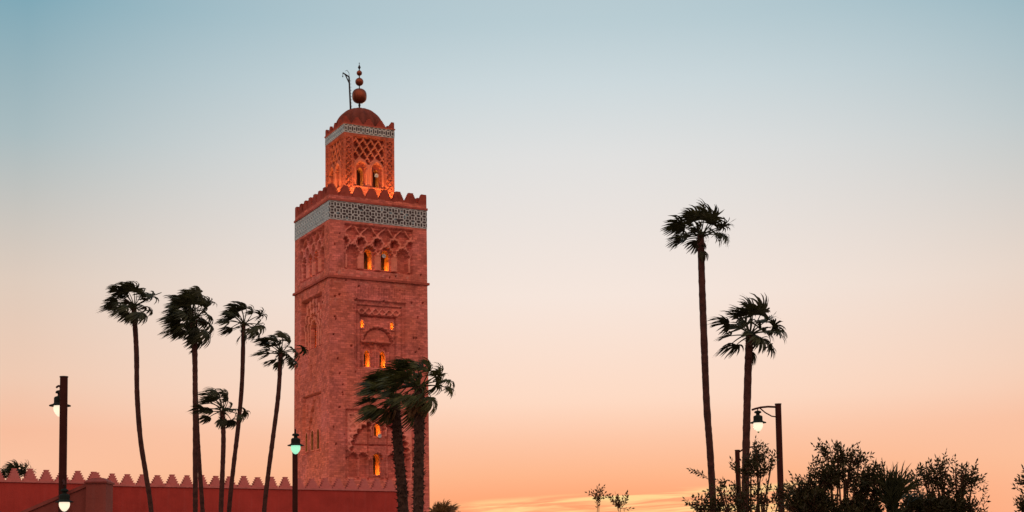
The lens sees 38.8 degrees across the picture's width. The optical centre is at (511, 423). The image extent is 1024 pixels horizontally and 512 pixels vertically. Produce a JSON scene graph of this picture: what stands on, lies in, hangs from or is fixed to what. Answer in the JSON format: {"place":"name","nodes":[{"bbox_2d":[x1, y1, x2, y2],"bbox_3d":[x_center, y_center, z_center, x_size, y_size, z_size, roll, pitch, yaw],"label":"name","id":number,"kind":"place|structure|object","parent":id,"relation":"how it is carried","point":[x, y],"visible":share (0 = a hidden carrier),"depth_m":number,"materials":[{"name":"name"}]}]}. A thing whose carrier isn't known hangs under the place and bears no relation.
{"place":"outdoors","nodes":[
{"label":"outdoors","id":0,"kind":"place"},
{"bbox_2d":[0,468,98,511],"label":"crenellated wall","id":1,"kind":"structure","parent":0,"point":[27,491],"depth_m":94.14,"materials":[{"name":"red paint"}]},
{"bbox_2d":[21,478,114,511],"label":"stair parapet","id":2,"kind":"structure","parent":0,"point":[93,495],"depth_m":40.13,"materials":[{"name":"red paint"}]},
{"bbox_2d":[96,472,397,511],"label":"crenellated wall","id":3,"kind":"structure","parent":0,"point":[171,494],"depth_m":103.99,"materials":[{"name":"red paint"}]},
{"bbox_2d":[0,0,1023,511],"label":"sky","id":4,"kind":"structure","parent":0,"point":[864,159],"materials":[{"name":"blue"}]},
{"label":"planted soil","id":5,"kind":"structure","parent":0,"visible":0},
{"bbox_2d":[607,490,633,511],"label":"sapling","id":6,"kind":"object","parent":5,"relation":"on","point":[618,505],"visible":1,"depth_m":33.96,"materials":[{"name":"green plant"}]},
{"bbox_2d":[661,198,732,511],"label":"palm tree","id":7,"kind":"object","parent":5,"relation":"on","point":[677,226],"visible":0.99,"depth_m":63.72,"materials":[{"name":"green plant"}]},
{"bbox_2d":[682,492,723,511],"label":"citrus tree","id":8,"kind":"object","parent":5,"relation":"on","point":[698,507],"visible":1,"depth_m":32.95,"materials":[{"name":"green plant"}]},
{"bbox_2d":[686,436,806,511],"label":"citrus tree","id":9,"kind":"object","parent":5,"relation":"on","point":[739,501],"visible":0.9,"depth_m":32.98,"materials":[{"name":"green plant"}]},
{"bbox_2d":[708,293,787,511],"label":"palm tree","id":10,"kind":"object","parent":5,"relation":"on","point":[750,310],"visible":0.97,"depth_m":58.40,"materials":[{"name":"green plant"}]},
{"bbox_2d":[735,446,760,495],"bbox_3d":[10.469,4.504,63.861,1.316,7.109,0.600,-1,-6,0],"label":"street lamp","id":11,"kind":"object","parent":5,"relation":"on","point":[737,456],"visible":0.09,"depth_m":64.06,"materials":[{"name":"black metal"}]},
{"bbox_2d":[750,403,783,511],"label":"street lamp","id":12,"kind":"object","parent":5,"relation":"on","point":[758,422],"visible":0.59,"depth_m":50.08,"materials":[{"name":"black metal"}]},
{"bbox_2d":[774,437,890,511],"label":"citrus tree","id":13,"kind":"object","parent":5,"relation":"on","point":[810,495],"visible":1,"depth_m":30.94,"materials":[{"name":"green plant"}]},
{"bbox_2d":[860,460,933,511],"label":"fan palm","id":14,"kind":"object","parent":5,"relation":"on","point":[893,489],"visible":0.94,"depth_m":30.82,"materials":[{"name":"palm leaves"},{"name":"bark"}]},
{"bbox_2d":[899,449,990,511],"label":"citrus tree","id":15,"kind":"object","parent":5,"relation":"on","point":[942,502],"visible":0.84,"depth_m":31.92,"materials":[{"name":"green plant"}]},
{"bbox_2d":[1012,464,1023,511],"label":"citrus tree","id":16,"kind":"object","parent":5,"relation":"on","point":[1020,507],"visible":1,"depth_m":30.00,"materials":[{"name":"green plant"}]},
{"label":"ground","id":17,"kind":"structure","parent":0,"visible":0},
{"bbox_2d":[0,459,35,477],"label":"palm tree","id":18,"kind":"object","parent":17,"relation":"on","point":[7,470],"visible":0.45,"depth_m":117.79,"materials":[{"name":"green plant"}]},
{"bbox_2d":[49,376,73,511],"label":"street lamp","id":19,"kind":"object","parent":17,"relation":"on","point":[60,405],"visible":1,"depth_m":40.11,"materials":[{"name":"black metal"}]},
{"bbox_2d":[96,281,161,511],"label":"palm tree","id":20,"kind":"object","parent":17,"relation":"on","point":[123,290],"visible":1,"depth_m":80.63,"materials":[{"name":"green plant"}]},
{"bbox_2d":[156,291,213,511],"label":"palm tree","id":21,"kind":"object","parent":17,"relation":"on","point":[175,326],"visible":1,"depth_m":78.57,"materials":[{"name":"green plant"}]},
{"bbox_2d":[163,286,216,511],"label":"palm tree","id":22,"kind":"object","parent":17,"relation":"on","point":[200,476],"visible":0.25,"depth_m":82.34,"materials":[{"name":"green plant"}]},
{"bbox_2d":[189,387,250,511],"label":"palm tree","id":23,"kind":"object","parent":17,"relation":"on","point":[223,422],"visible":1,"depth_m":74.30,"materials":[{"name":"green plant"}]},
{"bbox_2d":[215,301,267,511],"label":"palm tree","id":24,"kind":"object","parent":17,"relation":"on","point":[231,312],"visible":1,"depth_m":80.64,"materials":[{"name":"green plant"}]},
{"bbox_2d":[249,331,307,511],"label":"palm tree","id":25,"kind":"object","parent":17,"relation":"on","point":[281,352],"visible":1,"depth_m":78.55,"materials":[{"name":"green plant"}]},
{"bbox_2d":[287,429,303,511],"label":"street lamp","id":26,"kind":"object","parent":17,"relation":"on","point":[295,444],"visible":1,"depth_m":56.94,"materials":[{"name":"black metal"}]},
{"bbox_2d":[292,63,429,511],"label":"minaret","id":27,"kind":"object","parent":17,"relation":"on","point":[361,301],"visible":0.94,"depth_m":175.80,"materials":[{"name":"red stone"}]},
{"bbox_2d":[305,432,308,452],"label":"window","id":28,"kind":"structure","parent":27,"relation":"in","point":[306,435],"depth_m":178.21,"materials":[{"name":"stone"}]},
{"bbox_2d":[311,429,314,450],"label":"window","id":29,"kind":"structure","parent":27,"relation":"in","point":[312,432],"depth_m":176.45,"materials":[{"name":"stone"}]},
{"bbox_2d":[316,428,319,449],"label":"window","id":30,"kind":"structure","parent":27,"relation":"in","point":[318,430],"depth_m":174.70,"materials":[{"name":"stone"}]},
{"bbox_2d":[356,167,363,185],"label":"window","id":31,"kind":"structure","parent":27,"relation":"in","point":[359,171],"depth_m":179.82,"materials":[{"name":"brick"}]},
{"bbox_2d":[360,319,364,328],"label":"window","id":32,"kind":"structure","parent":27,"relation":"in","point":[362,326],"depth_m":174.31,"materials":[{"name":"glass"}]},
{"bbox_2d":[363,349,370,367],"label":"window","id":33,"kind":"structure","parent":27,"relation":"in","point":[366,354],"depth_m":175.04,"materials":[{"name":"glass"}]},
{"bbox_2d":[363,249,372,270],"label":"window","id":34,"kind":"structure","parent":27,"relation":"in","point":[367,255],"depth_m":176.63,"materials":[{"name":"glass"}]},
{"bbox_2d":[372,169,378,187],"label":"window","id":35,"kind":"structure","parent":27,"relation":"in","point":[375,181],"depth_m":180.68,"materials":[{"name":"brick"}]},
{"bbox_2d":[372,454,380,475],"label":"window","id":36,"kind":"structure","parent":27,"relation":"in","point":[376,460],"depth_m":174.57,"materials":[{"name":"glass"}]},
{"bbox_2d":[373,424,380,436],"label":"window","id":37,"kind":"structure","parent":27,"relation":"in","point":[376,429],"depth_m":174.70,"materials":[{"name":"glass"}]},
{"bbox_2d":[379,350,385,367],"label":"window","id":38,"kind":"structure","parent":27,"relation":"in","point":[382,356],"depth_m":176.28,"materials":[{"name":"glass"}]},
{"bbox_2d":[380,250,388,271],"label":"window","id":39,"kind":"structure","parent":27,"relation":"in","point":[384,261],"depth_m":177.53,"materials":[{"name":"glass"}]},
{"bbox_2d":[389,321,393,330],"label":"window","id":40,"kind":"structure","parent":27,"relation":"in","point":[391,323],"depth_m":176.15,"materials":[{"name":"glass"}]},
{"bbox_2d":[351,369,414,511],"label":"palm tree","id":41,"kind":"object","parent":17,"relation":"on","point":[393,415],"visible":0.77,"depth_m":62.08,"materials":[{"name":"green plant"}]},
{"bbox_2d":[374,357,454,511],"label":"palm tree","id":42,"kind":"object","parent":17,"relation":"on","point":[418,405],"visible":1,"depth_m":60.10,"materials":[{"name":"green plant"}]},
{"bbox_2d":[427,499,460,511],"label":"young palm","id":43,"kind":"object","parent":17,"relation":"on","point":[441,507],"visible":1,"depth_m":65.86,"materials":[{"name":"green plant"}]},
{"bbox_2d":[585,483,611,511],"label":"sapling","id":44,"kind":"object","parent":17,"relation":"on","point":[596,496],"visible":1,"depth_m":34.03,"materials":[{"name":"green plant"}]}
]}

